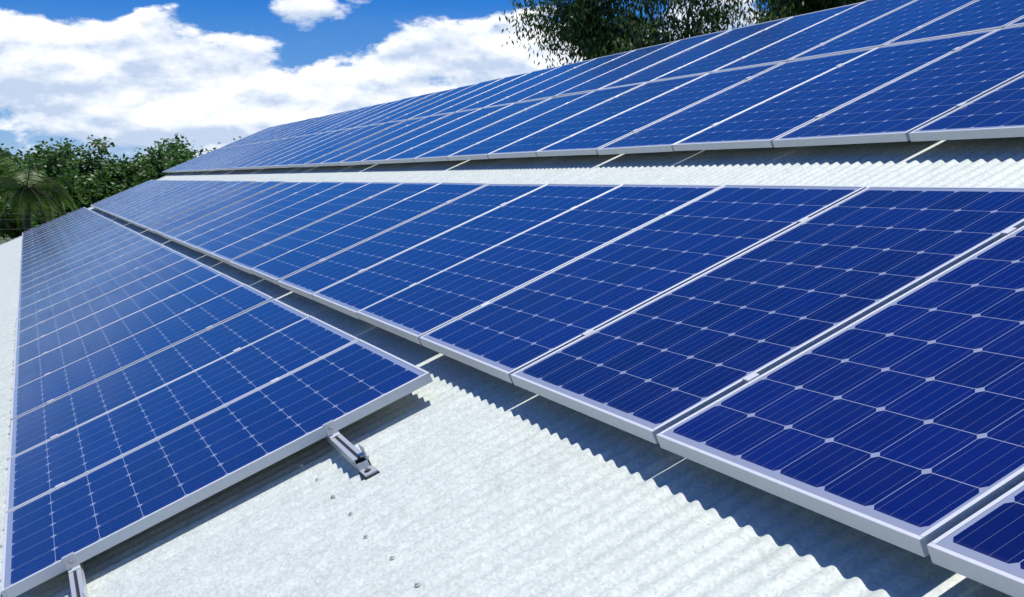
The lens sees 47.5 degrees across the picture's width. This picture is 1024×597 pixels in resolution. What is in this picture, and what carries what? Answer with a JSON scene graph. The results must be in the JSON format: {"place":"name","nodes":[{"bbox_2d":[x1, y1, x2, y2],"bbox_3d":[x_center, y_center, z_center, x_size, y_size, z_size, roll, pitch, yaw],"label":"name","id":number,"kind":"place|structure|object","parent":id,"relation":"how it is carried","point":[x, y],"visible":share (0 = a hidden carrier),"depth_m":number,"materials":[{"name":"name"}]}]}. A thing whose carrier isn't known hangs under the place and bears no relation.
{"place":"outdoors","nodes":[
{"label":"outdoors","id":0,"kind":"place"},
{"bbox_2d":[0,234,11,243],"bbox_3d":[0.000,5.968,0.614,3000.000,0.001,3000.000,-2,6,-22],"label":"ground","id":1,"kind":"structure","parent":0,"point":[4,241],"depth_m":115.73,"materials":[{"name":"green plant"}]},
{"bbox_2d":[1,147,33,241],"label":"tree","id":2,"kind":"object","parent":1,"relation":"on","point":[16,231],"visible":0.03,"depth_m":74.73,"materials":[{"name":"green plant"}]},
{"bbox_2d":[0,212,70,229],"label":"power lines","id":3,"kind":"object","parent":1,"relation":"on","point":[26,219],"visible":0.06,"depth_m":37.90,"materials":[{"name":"black metal"}]},
{"bbox_2d":[0,152,83,235],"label":"palm tree","id":4,"kind":"object","parent":1,"relation":"on","point":[27,191],"visible":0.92,"depth_m":47.69,"materials":[{"name":"green plant"}]},
{"bbox_2d":[0,143,88,238],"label":"tree","id":5,"kind":"object","parent":1,"relation":"on","point":[8,224],"visible":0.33,"depth_m":66.98,"materials":[{"name":"green plant"}]},
{"bbox_2d":[3,138,114,238],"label":"tree","id":6,"kind":"object","parent":1,"relation":"on","point":[37,147],"visible":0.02,"depth_m":76.69,"materials":[{"name":"green plant"}]},
{"bbox_2d":[0,140,127,224],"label":"tree","id":7,"kind":"object","parent":1,"relation":"on","point":[92,198],"visible":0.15,"depth_m":68.93,"materials":[{"name":"green plant"}]},
{"bbox_2d":[16,133,194,183],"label":"tree","id":8,"kind":"object","parent":1,"relation":"on","point":[101,150],"visible":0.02,"depth_m":76.97,"materials":[{"name":"green plant"}]},
{"bbox_2d":[84,138,194,206],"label":"tree","id":9,"kind":"object","parent":1,"relation":"on","point":[121,170],"visible":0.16,"depth_m":69.23,"materials":[{"name":"green plant"}]},
{"bbox_2d":[119,134,201,183],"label":"tree","id":10,"kind":"object","parent":1,"relation":"on","point":[177,141],"visible":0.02,"depth_m":80.61,"materials":[{"name":"green plant"}]},
{"bbox_2d":[126,136,240,182],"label":"tree","id":11,"kind":"object","parent":1,"relation":"on","point":[185,160],"visible":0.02,"depth_m":71.39,"materials":[{"name":"green plant"}]},
{"bbox_2d":[494,0,803,67],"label":"eucalypt tree","id":12,"kind":"object","parent":1,"relation":"on","point":[587,23],"visible":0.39,"depth_m":57.50,"materials":[{"name":"green plant"}]},
{"bbox_2d":[726,0,866,27],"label":"eucalypt tree","id":13,"kind":"object","parent":1,"relation":"on","point":[809,6],"visible":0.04,"depth_m":58.96,"materials":[{"name":"green plant"}]},
{"bbox_2d":[0,0,799,175],"label":"sky","id":14,"kind":"structure","parent":0,"point":[134,74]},
{"bbox_2d":[0,137,1023,596],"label":"roof slope","id":15,"kind":"structure","parent":0,"point":[480,483],"depth_m":3.62,"materials":[{"name":"white metal"}]},
{"bbox_2d":[61,552,88,596],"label":"mounting bracket","id":16,"kind":"object","parent":15,"relation":"on","point":[78,585],"visible":0.89,"depth_m":3.90,"materials":[{"name":"silver metal"}]},
{"bbox_2d":[322,420,379,479],"bbox_3d":[-0.588,0.522,4.146,0.060,0.112,0.533,-27,15,-18],"label":"mounting bracket","id":17,"kind":"object","parent":15,"relation":"on","point":[351,453],"visible":0.95,"depth_m":4.06,"materials":[{"name":"silver metal"}]},
{"bbox_2d":[0,0,1023,596],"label":"solar panel frames","id":18,"kind":"structure","parent":15,"relation":"on","point":[960,564],"depth_m":4.54,"materials":[{"name":"metal"}]},
{"bbox_2d":[4,0,1023,588],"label":"solar panels","id":19,"kind":"object","parent":18,"relation":"on","point":[906,412],"visible":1,"depth_m":5.19,"materials":[{"name":"blue glass"}]}
]}

